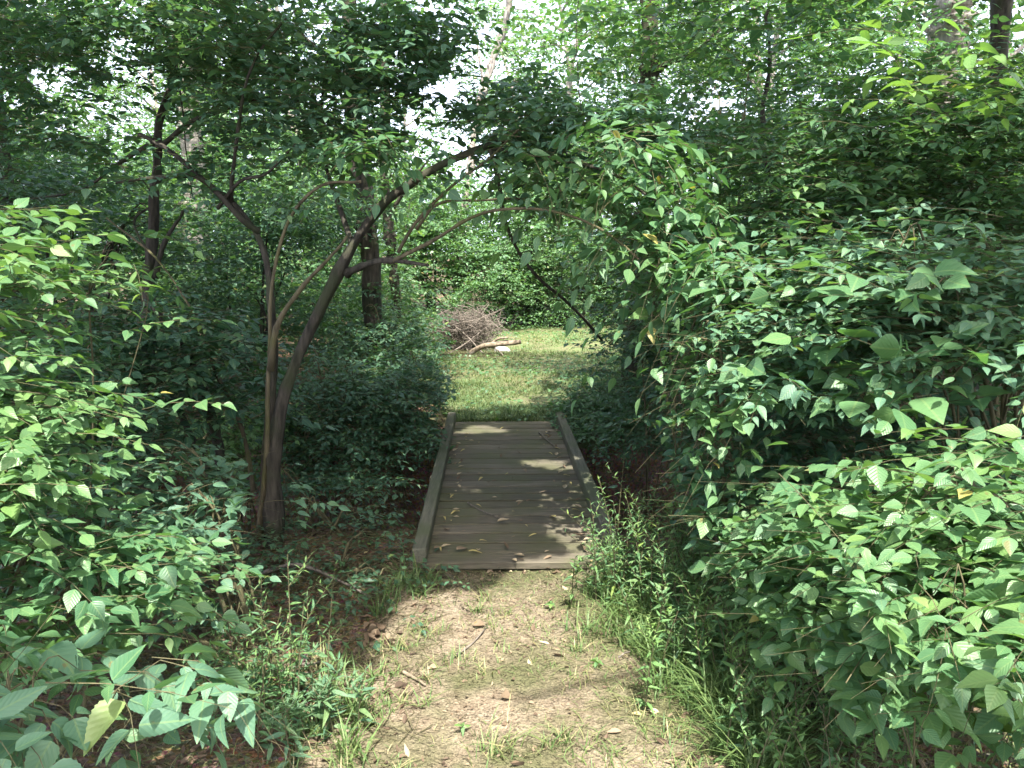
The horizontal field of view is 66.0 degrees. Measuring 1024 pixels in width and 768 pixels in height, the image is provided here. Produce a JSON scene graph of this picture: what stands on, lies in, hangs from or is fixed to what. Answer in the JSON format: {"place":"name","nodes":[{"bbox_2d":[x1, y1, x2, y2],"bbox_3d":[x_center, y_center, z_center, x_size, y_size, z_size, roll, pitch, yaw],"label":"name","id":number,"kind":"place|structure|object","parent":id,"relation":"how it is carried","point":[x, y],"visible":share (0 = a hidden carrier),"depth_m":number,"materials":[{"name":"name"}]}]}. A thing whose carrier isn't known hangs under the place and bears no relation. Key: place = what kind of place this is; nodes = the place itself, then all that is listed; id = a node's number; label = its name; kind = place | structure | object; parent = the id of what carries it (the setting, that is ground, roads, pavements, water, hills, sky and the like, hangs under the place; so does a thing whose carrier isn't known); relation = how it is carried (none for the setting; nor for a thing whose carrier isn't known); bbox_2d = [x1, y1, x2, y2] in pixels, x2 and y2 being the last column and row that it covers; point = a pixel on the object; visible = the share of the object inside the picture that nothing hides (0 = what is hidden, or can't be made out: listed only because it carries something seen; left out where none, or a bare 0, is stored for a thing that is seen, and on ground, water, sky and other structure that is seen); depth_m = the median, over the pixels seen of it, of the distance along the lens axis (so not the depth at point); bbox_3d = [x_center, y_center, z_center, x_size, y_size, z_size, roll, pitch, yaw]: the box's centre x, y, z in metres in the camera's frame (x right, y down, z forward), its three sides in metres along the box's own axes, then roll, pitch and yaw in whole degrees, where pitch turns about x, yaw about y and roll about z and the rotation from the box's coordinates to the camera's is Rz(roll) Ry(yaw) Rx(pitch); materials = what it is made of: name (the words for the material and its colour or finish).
{"place":"outdoors","nodes":[
{"label":"outdoors","id":0,"kind":"place"},
{"bbox_2d":[0,254,1023,767],"bbox_3d":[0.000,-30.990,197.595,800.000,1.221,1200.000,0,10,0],"label":"ground","id":1,"kind":"structure","parent":0,"point":[634,480],"depth_m":4.26,"materials":[{"name":"soil"}]},
{"bbox_2d":[0,0,151,322],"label":"woodland tree","id":2,"kind":"object","parent":1,"relation":"on","point":[66,89],"visible":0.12,"depth_m":16.20,"materials":[{"name":"green plant"}]},
{"bbox_2d":[0,113,151,328],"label":"thicket shrub","id":3,"kind":"object","parent":1,"relation":"on","point":[27,155],"visible":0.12,"depth_m":11.34,"materials":[{"name":"green plant"}]},
{"bbox_2d":[0,142,155,374],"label":"thicket shrub","id":4,"kind":"object","parent":1,"relation":"on","point":[44,254],"visible":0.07,"depth_m":9.20,"materials":[{"name":"green plant"}]},
{"bbox_2d":[5,0,176,253],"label":"woodland tree","id":5,"kind":"object","parent":1,"relation":"on","point":[101,114],"visible":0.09,"depth_m":33.18,"materials":[{"name":"green plant"}]},
{"bbox_2d":[0,229,203,653],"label":"arching shoot","id":6,"kind":"object","parent":1,"relation":"on","point":[96,260],"visible":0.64,"depth_m":2.81,"materials":[{"name":"green plant"}]},
{"bbox_2d":[34,24,180,175],"bbox_3d":[-13.970,-8.424,30.226,6.710,10.045,7.031,1,10,4],"label":"woodland tree","id":7,"kind":"object","parent":1,"relation":"on","point":[128,91],"visible":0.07,"depth_m":28.32,"materials":[{"name":"green plant"}]},
{"bbox_2d":[0,326,223,568],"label":"shaded shrub","id":8,"kind":"object","parent":1,"relation":"on","point":[69,374],"visible":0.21,"depth_m":3.70,"materials":[{"name":"green plant"}]},
{"bbox_2d":[0,129,253,389],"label":"thicket shrub","id":9,"kind":"object","parent":1,"relation":"on","point":[57,174],"visible":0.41,"depth_m":7.00,"materials":[{"name":"green plant"}]},
{"bbox_2d":[0,197,264,586],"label":"honeysuckle bush","id":10,"kind":"object","parent":1,"relation":"on","point":[18,467],"visible":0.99,"depth_m":2.17,"materials":[{"name":"green plant"}]},
{"bbox_2d":[0,456,267,766],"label":"bottom shrub","id":11,"kind":"object","parent":1,"relation":"on","point":[88,610],"visible":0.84,"depth_m":2.02,"materials":[{"name":"green plant"}]},
{"bbox_2d":[7,88,276,305],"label":"thicket shrub","id":12,"kind":"object","parent":1,"relation":"on","point":[58,94],"visible":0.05,"depth_m":21.44,"materials":[{"name":"green plant"}]},
{"bbox_2d":[0,627,313,767],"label":"broadleaf shrub","id":13,"kind":"object","parent":1,"relation":"on","point":[33,744],"visible":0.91,"depth_m":1.61,"materials":[{"name":"green plant"}]},
{"bbox_2d":[19,127,316,325],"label":"thicket shrub","id":14,"kind":"object","parent":1,"relation":"on","point":[139,190],"visible":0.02,"depth_m":15.26,"materials":[{"name":"green plant"}]},
{"bbox_2d":[0,217,339,526],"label":"shrub","id":15,"kind":"object","parent":1,"relation":"on","point":[184,361],"visible":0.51,"depth_m":4.55,"materials":[{"name":"green plant"}]},
{"bbox_2d":[47,306,299,514],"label":"thicket shrub","id":16,"kind":"object","parent":1,"relation":"on","point":[234,351],"visible":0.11,"depth_m":6.62,"materials":[{"name":"green plant"}]},
{"bbox_2d":[0,404,350,660],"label":"dogwood shrub","id":17,"kind":"object","parent":1,"relation":"on","point":[167,500],"visible":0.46,"depth_m":3.23,"materials":[{"name":"green plant"}]},
{"bbox_2d":[60,118,293,304],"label":"thicket shrub","id":18,"kind":"object","parent":1,"relation":"on","point":[215,153],"visible":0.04,"depth_m":18.09,"materials":[{"name":"green plant"}]},
{"bbox_2d":[0,0,359,487],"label":"slim tree","id":19,"kind":"object","parent":1,"relation":"on","point":[152,244],"visible":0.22,"depth_m":5.40,"materials":[{"name":"green plant"}]},
{"bbox_2d":[35,111,354,325],"bbox_3d":[-4.779,-2.224,12.145,5.059,3.570,4.135,8,12,39],"label":"thicket shrub","id":20,"kind":"object","parent":1,"relation":"on","point":[119,298],"visible":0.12,"depth_m":11.72,"materials":[{"name":"green plant"}]},
{"bbox_2d":[118,0,317,166],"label":"woodland tree","id":21,"kind":"object","parent":1,"relation":"on","point":[161,84],"visible":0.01,"depth_m":39.55,"materials":[{"name":"green plant"}]},
{"bbox_2d":[78,116,361,369],"bbox_3d":[-3.386,-1.572,9.597,3.544,3.060,4.336,0,10,2],"label":"thicket shrub","id":22,"kind":"object","parent":1,"relation":"on","point":[286,281],"visible":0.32,"depth_m":9.16,"materials":[{"name":"green plant"}]},
{"bbox_2d":[100,2,340,311],"bbox_3d":[-5.625,-5.028,16.520,5.430,7.941,4.144,0,10,0],"label":"vine tree","id":23,"kind":"object","parent":1,"relation":"on","point":[192,143],"visible":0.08,"depth_m":16.29,"materials":[{"name":"green plant"}]},
{"bbox_2d":[132,384,321,533],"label":"sunny shrub","id":24,"kind":"object","parent":1,"relation":"on","point":[250,434],"visible":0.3,"depth_m":5.75,"materials":[{"name":"green plant"}]},
{"bbox_2d":[125,77,346,305],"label":"thicket shrub","id":25,"kind":"object","parent":1,"relation":"on","point":[230,117],"visible":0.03,"depth_m":19.95,"materials":[{"name":"green plant"}]},
{"bbox_2d":[167,551,347,755],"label":"willowy weed","id":26,"kind":"object","parent":1,"relation":"on","point":[272,670],"visible":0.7,"depth_m":2.62,"materials":[{"name":"green plant"}]},
{"bbox_2d":[101,171,420,398],"bbox_3d":[-2.532,-0.960,8.160,3.127,2.352,3.258,-2,10,-13],"label":"thicket shrub","id":27,"kind":"object","parent":1,"relation":"on","point":[273,234],"visible":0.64,"depth_m":7.74,"materials":[{"name":"green plant"}]},
{"bbox_2d":[134,491,469,675],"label":"gully shrub","id":28,"kind":"object","parent":1,"relation":"on","point":[357,571],"visible":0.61,"depth_m":3.79,"materials":[{"name":"green plant"}]},
{"bbox_2d":[198,0,421,305],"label":"woodland tree","id":29,"kind":"object","parent":1,"relation":"on","point":[326,19],"visible":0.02,"depth_m":22.75,"materials":[{"name":"green plant"}]},
{"bbox_2d":[194,341,427,531],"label":"gully shrub","id":30,"kind":"object","parent":1,"relation":"on","point":[336,481],"visible":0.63,"depth_m":5.75,"materials":[{"name":"green plant"}]},
{"bbox_2d":[205,466,424,575],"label":"gully shrub","id":31,"kind":"object","parent":1,"relation":"on","point":[325,518],"visible":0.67,"depth_m":4.51,"materials":[{"name":"green plant"}]},
{"bbox_2d":[189,143,450,333],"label":"thicket shrub","id":32,"kind":"object","parent":1,"relation":"on","point":[413,233],"visible":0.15,"depth_m":13.38,"materials":[{"name":"green plant"}]},
{"bbox_2d":[202,130,495,311],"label":"thicket shrub","id":33,"kind":"object","parent":1,"relation":"on","point":[258,155],"visible":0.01,"depth_m":19.17,"materials":[{"name":"green plant"}]},
{"bbox_2d":[241,324,461,519],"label":"gully shrub","id":34,"kind":"object","parent":1,"relation":"on","point":[396,403],"visible":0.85,"depth_m":6.23,"materials":[{"name":"green plant"}]},
{"bbox_2d":[172,0,534,374],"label":"shade tree","id":35,"kind":"object","parent":1,"relation":"on","point":[372,274],"visible":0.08,"depth_m":8.81,"materials":[{"name":"green plant"}]},
{"bbox_2d":[239,171,476,357],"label":"thicket shrub","id":36,"kind":"object","parent":1,"relation":"on","point":[413,310],"visible":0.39,"depth_m":11.10,"materials":[{"name":"green plant"}]},
{"bbox_2d":[278,282,453,397],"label":"back bank shrub","id":37,"kind":"object","parent":1,"relation":"on","point":[385,326],"visible":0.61,"depth_m":8.52,"materials":[{"name":"green plant"}]},
{"bbox_2d":[295,182,486,322],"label":"thicket shrub","id":38,"kind":"object","parent":1,"relation":"on","point":[449,216],"visible":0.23,"depth_m":17.20,"materials":[{"name":"green plant"}]},
{"bbox_2d":[0,0,802,549],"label":"arching tree","id":39,"kind":"object","parent":1,"relation":"on","point":[536,118],"visible":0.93,"depth_m":4.13,"materials":[{"name":"green plant"}]},
{"bbox_2d":[488,148,602,340],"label":"hanging branch","id":40,"kind":"object","parent":39,"relation":"hanging from","point":[533,272],"visible":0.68,"depth_m":4.43,"materials":[{"name":"brown plant"}]},
{"bbox_2d":[563,0,593,110],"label":"hanging shoot","id":41,"kind":"object","parent":39,"relation":"hanging from","point":[583,53],"visible":1,"depth_m":3.42,"materials":[{"name":"green plant"}]},
{"bbox_2d":[330,49,498,294],"bbox_3d":[-3.499,-7.662,28.981,5.965,8.929,6.250,5,11,28],"label":"woodland tree","id":42,"kind":"object","parent":1,"relation":"on","point":[436,119],"visible":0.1,"depth_m":29.01,"materials":[{"name":"green plant"}]},
{"bbox_2d":[298,121,560,311],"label":"thicket shrub","id":43,"kind":"object","parent":1,"relation":"on","point":[427,166],"visible":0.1,"depth_m":21.38,"materials":[{"name":"green plant"}]},
{"bbox_2d":[356,160,558,310],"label":"thicket shrub","id":44,"kind":"object","parent":1,"relation":"on","point":[472,265],"visible":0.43,"depth_m":17.14,"materials":[{"name":"green plant"}]},
{"bbox_2d":[322,324,647,450],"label":"lawn","id":45,"kind":"structure","parent":1,"relation":"on","point":[541,399],"depth_m":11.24,"materials":[{"name":"plant"}]},
{"bbox_2d":[281,3,490,361],"bbox_3d":[-1.648,-3.038,11.413,2.858,5.753,2.834,0,10,0],"label":"grey tree","id":46,"kind":"object","parent":45,"relation":"on","point":[389,235],"visible":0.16,"depth_m":11.24,"materials":[{"name":"green plant"}]},
{"bbox_2d":[414,302,516,356],"bbox_3d":[-0.792,-0.884,12.785,1.771,0.881,1.920,0,10,0],"label":"brush pile","id":47,"kind":"object","parent":45,"relation":"on","point":[464,329],"visible":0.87,"depth_m":12.86,"materials":[{"name":"brown wood"}]},
{"bbox_2d":[320,301,672,420],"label":"ground cover","id":48,"kind":"object","parent":45,"relation":"on","point":[538,366],"visible":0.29,"depth_m":11.45,"materials":[{"name":"green plant"}]},
{"bbox_2d":[427,234,545,320],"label":"thicket shrub","id":49,"kind":"object","parent":1,"relation":"on","point":[477,284],"visible":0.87,"depth_m":16.16,"materials":[{"name":"green plant"}]},
{"bbox_2d":[382,109,611,312],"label":"thicket shrub","id":50,"kind":"object","parent":1,"relation":"on","point":[472,180],"visible":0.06,"depth_m":19.46,"materials":[{"name":"green plant"}]},
{"bbox_2d":[9,411,1018,767],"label":"leaf litter","id":51,"kind":"object","parent":1,"relation":"on","point":[505,695],"visible":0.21,"depth_m":3.12,"materials":[{"name":"brown plant"}]},
{"bbox_2d":[449,34,580,223],"bbox_3d":[0.216,-8.990,31.780,7.067,10.638,5.791,4,10,21],"label":"woodland tree","id":52,"kind":"object","parent":1,"relation":"on","point":[470,90],"visible":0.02,"depth_m":31.52,"materials":[{"name":"green plant"}]},
{"bbox_2d":[408,412,626,579],"bbox_3d":[-0.015,0.696,5.663,1.200,0.304,3.585,0,10,0],"label":"footbridge","id":53,"kind":"object","parent":1,"relation":"on","point":[543,466],"visible":0.84,"depth_m":4.96,"materials":[{"name":"brown wood"}]},
{"bbox_2d":[451,0,585,313],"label":"forked tree","id":54,"kind":"object","parent":1,"relation":"on","point":[492,61],"visible":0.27,"depth_m":19.45,"materials":[{"name":"grey plant"}]},
{"bbox_2d":[453,187,600,320],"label":"thicket shrub","id":55,"kind":"object","parent":1,"relation":"on","point":[518,224],"visible":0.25,"depth_m":17.17,"materials":[{"name":"green plant"}]},
{"bbox_2d":[474,227,579,324],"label":"thicket shrub","id":56,"kind":"object","parent":1,"relation":"on","point":[539,262],"visible":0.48,"depth_m":16.68,"materials":[{"name":"green plant"}]},
{"bbox_2d":[495,239,611,326],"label":"thicket shrub","id":57,"kind":"object","parent":1,"relation":"on","point":[560,301],"visible":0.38,"depth_m":16.76,"materials":[{"name":"green plant"}]},
{"bbox_2d":[457,0,667,293],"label":"woodland tree","id":58,"kind":"object","parent":1,"relation":"on","point":[514,55],"visible":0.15,"depth_m":24.03,"materials":[{"name":"green plant"}]},
{"bbox_2d":[461,0,677,239],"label":"woodland tree","id":59,"kind":"object","parent":1,"relation":"on","point":[491,14],"visible":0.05,"depth_m":35.68,"materials":[{"name":"green plant"}]},
{"bbox_2d":[508,170,668,319],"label":"thicket shrub","id":60,"kind":"object","parent":1,"relation":"on","point":[620,191],"visible":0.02,"depth_m":17.87,"materials":[{"name":"green plant"}]},
{"bbox_2d":[466,134,755,541],"bbox_3d":[0.400,-0.077,3.743,1.225,2.235,1.203,0,10,0],"label":"box elder shoot","id":61,"kind":"object","parent":1,"relation":"on","point":[610,246],"visible":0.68,"depth_m":3.61,"materials":[{"name":"green plant"}]},
{"bbox_2d":[542,361,696,469],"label":"bank shrub","id":62,"kind":"object","parent":1,"relation":"on","point":[580,409],"visible":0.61,"depth_m":7.22,"materials":[{"name":"green plant"}]},
{"bbox_2d":[563,452,736,617],"bbox_3d":[0.599,0.713,3.550,0.728,0.623,0.864,6,11,33],"label":"goldenrod","id":63,"kind":"object","parent":1,"relation":"on","point":[611,548],"visible":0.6,"depth_m":3.58,"materials":[{"name":"green plant"}]},
{"bbox_2d":[563,473,764,625],"bbox_3d":[0.751,0.738,3.571,1.010,0.569,0.655,-7,12,-35],"label":"goldenrod","id":64,"kind":"object","parent":1,"relation":"on","point":[699,556],"visible":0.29,"depth_m":3.55,"materials":[{"name":"green plant"}]},
{"bbox_2d":[552,0,783,194],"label":"woodland tree","id":65,"kind":"object","parent":1,"relation":"on","point":[612,76],"visible":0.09,"depth_m":25.45,"materials":[{"name":"green plant"}]},
{"bbox_2d":[530,175,825,410],"bbox_3d":[1.446,-0.767,7.542,2.649,2.513,3.556,0,10,0],"label":"clearing tree","id":66,"kind":"object","parent":1,"relation":"on","point":[631,366],"visible":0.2,"depth_m":7.34,"materials":[{"name":"green plant"}]},
{"bbox_2d":[612,526,755,682],"bbox_3d":[0.816,0.843,3.250,0.984,0.474,0.708,-9,13,-43],"label":"goldenrod","id":67,"kind":"object","parent":1,"relation":"on","point":[698,606],"visible":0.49,"depth_m":3.00,"materials":[{"name":"green plant"}]},
{"bbox_2d":[449,0,932,372],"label":"tree","id":68,"kind":"object","parent":1,"relation":"on","point":[650,22],"visible":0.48,"depth_m":8.58,"materials":[{"name":"green plant"}]},
{"bbox_2d":[564,292,878,533],"bbox_3d":[1.317,0.379,5.898,2.001,2.714,2.650,-4,10,-20],"label":"bank shrub","id":69,"kind":"object","parent":1,"relation":"on","point":[650,357],"visible":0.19,"depth_m":6.04,"materials":[{"name":"green plant"}]},
{"bbox_2d":[628,319,838,628],"bbox_3d":[0.809,0.447,3.038,0.718,1.426,0.816,1,10,7],"label":"drooping spray shrub","id":70,"kind":"object","parent":1,"relation":"on","point":[722,424],"visible":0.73,"depth_m":2.92,"materials":[{"name":"green plant"}]},
{"bbox_2d":[559,63,932,516],"bbox_3d":[1.805,-0.457,6.333,2.866,4.157,3.335,0,10,0],"label":"thicket shrub","id":71,"kind":"object","parent":1,"relation":"on","point":[631,94],"visible":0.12,"depth_m":6.29,"materials":[{"name":"green plant"}]},
{"bbox_2d":[627,0,903,207],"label":"woodland tree","id":72,"kind":"object","parent":1,"relation":"on","point":[787,69],"visible":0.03,"depth_m":18.98,"materials":[{"name":"green plant"}]},
{"bbox_2d":[663,0,869,132],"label":"woodland tree","id":73,"kind":"object","parent":1,"relation":"on","point":[760,57],"visible":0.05,"depth_m":32.95,"materials":[{"name":"green plant"}]},
{"bbox_2d":[559,0,1015,457],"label":"curved sapling","id":74,"kind":"object","parent":1,"relation":"on","point":[796,11],"visible":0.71,"depth_m":4.77,"materials":[{"name":"green plant"}]},
{"bbox_2d":[588,13,1023,503],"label":"tall thicket","id":75,"kind":"object","parent":1,"relation":"on","point":[950,157],"visible":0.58,"depth_m":3.75,"materials":[{"name":"green plant"}]},
{"bbox_2d":[599,339,1023,570],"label":"hollow shrub","id":76,"kind":"object","parent":1,"relation":"on","point":[816,438],"visible":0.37,"depth_m":3.26,"materials":[{"name":"green plant"}]},
{"bbox_2d":[713,622,919,767],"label":"goldenrod","id":77,"kind":"object","parent":1,"relation":"on","point":[830,759],"visible":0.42,"depth_m":2.40,"materials":[{"name":"green plant"}]},
{"bbox_2d":[634,198,1023,630],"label":"layered shrub","id":78,"kind":"object","parent":1,"relation":"on","point":[1005,298],"visible":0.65,"depth_m":2.69,"materials":[{"name":"green plant"}]},
{"bbox_2d":[646,444,1017,751],"bbox_3d":[1.166,0.736,2.626,1.307,0.993,1.646,0,10,0],"label":"sunlit shrub","id":79,"kind":"object","parent":1,"relation":"on","point":[774,585],"visible":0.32,"depth_m":2.48,"materials":[{"name":"green plant"}]},
{"bbox_2d":[666,215,1023,474],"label":"shrub","id":80,"kind":"object","parent":1,"relation":"on","point":[886,346],"visible":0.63,"depth_m":2.49,"materials":[{"name":"green plant"}]},
{"bbox_2d":[673,0,1023,295],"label":"wide tree","id":81,"kind":"object","parent":1,"relation":"on","point":[949,37],"visible":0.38,"depth_m":10.27,"materials":[{"name":"green plant"}]},
{"bbox_2d":[727,381,1023,767],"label":"roadside bush","id":82,"kind":"object","parent":1,"relation":"on","point":[982,535],"visible":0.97,"depth_m":1.80,"materials":[{"name":"green plant"}]},
{"bbox_2d":[727,135,1023,393],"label":"thicket shrub","id":83,"kind":"object","parent":1,"relation":"on","point":[946,199],"visible":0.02,"depth_m":6.73,"materials":[{"name":"green plant"}]},
{"bbox_2d":[760,0,1019,213],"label":"woodland tree","id":84,"kind":"object","parent":1,"relation":"on","point":[850,25],"visible":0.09,"depth_m":14.02,"materials":[{"name":"green plant"}]},
{"bbox_2d":[763,1,1022,123],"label":"woodland tree","id":85,"kind":"object","parent":1,"relation":"on","point":[973,42],"visible":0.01,"depth_m":24.30,"materials":[{"name":"green plant"}]},
{"bbox_2d":[785,0,1023,502],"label":"ash sapling","id":86,"kind":"object","parent":1,"relation":"on","point":[968,61],"visible":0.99,"depth_m":2.57,"materials":[{"name":"green plant"}]},
{"bbox_2d":[793,563,1023,767],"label":"ash seedling","id":87,"kind":"object","parent":1,"relation":"on","point":[893,660],"visible":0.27,"depth_m":1.69,"materials":[{"name":"green plant"}]},
{"bbox_2d":[884,630,1023,767],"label":"goldenrod","id":88,"kind":"object","parent":1,"relation":"on","point":[985,764],"visible":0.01,"depth_m":2.35,"materials":[{"name":"green plant"}]},
{"bbox_2d":[956,0,1013,393],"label":"canopy tree","id":89,"kind":"object","parent":1,"relation":"on","point":[1005,8],"visible":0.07,"depth_m":7.39,"materials":[{"name":"brown plant"}]},
{"bbox_2d":[0,0,1023,253],"label":"sky","id":90,"kind":"structure","parent":0,"point":[519,3],"materials":[{"name":"white"}]},
{"bbox_2d":[294,567,857,767],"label":"path","id":91,"kind":"structure","parent":0,"point":[450,748],"depth_m":2.88,"materials":[{"name":"beige soil"}]},
{"bbox_2d":[222,638,378,767],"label":"drooping weed","id":92,"kind":"object","parent":91,"relation":"on","point":[325,714],"visible":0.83,"depth_m":2.59,"materials":[{"name":"green plant"}]},
{"bbox_2d":[355,622,389,649],"bbox_3d":[-0.586,1.065,3.284,0.154,0.094,0.205,-3,10,-17],"label":"dead leaf cluster","id":93,"kind":"object","parent":91,"relation":"on","point":[371,634],"visible":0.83,"depth_m":3.28,"materials":[{"name":"brown plant"}]},
{"bbox_2d":[0,346,799,767],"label":"grass","id":94,"kind":"structure","parent":91,"relation":"on","point":[464,352],"depth_m":3.39,"materials":[{"name":"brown plant"}]},
{"bbox_2d":[75,553,1022,767],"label":"grass","id":95,"kind":"structure","parent":91,"relation":"on","point":[567,735],"depth_m":2.77,"materials":[{"name":"green plant"}]},
{"bbox_2d":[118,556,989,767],"bbox_3d":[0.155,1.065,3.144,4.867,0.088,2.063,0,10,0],"label":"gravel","id":96,"kind":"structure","parent":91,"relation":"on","point":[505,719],"depth_m":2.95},
{"bbox_2d":[274,541,857,767],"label":"grass","id":97,"kind":"structure","parent":91,"relation":"on","point":[710,687],"depth_m":2.83,"materials":[{"name":"green plant"}]},
{"bbox_2d":[653,525,779,680],"bbox_3d":[0.975,0.838,3.289,0.645,0.494,1.156,7,12,37],"label":"goldenrod","id":98,"kind":"object","parent":91,"relation":"on","point":[688,585],"visible":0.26,"depth_m":3.08,"materials":[{"name":"green plant"}]},
{"bbox_2d":[633,561,883,763],"bbox_3d":[0.905,0.935,2.858,0.811,0.476,0.893,4,10,24],"label":"goldenrod","id":99,"kind":"object","parent":91,"relation":"on","point":[739,649],"visible":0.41,"depth_m":2.72,"materials":[{"name":"green plant"}]},
{"bbox_2d":[734,619,1019,767],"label":"goldenrod","id":100,"kind":"object","parent":91,"relation":"on","point":[793,727],"visible":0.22,"depth_m":2.38,"materials":[{"name":"green plant"}]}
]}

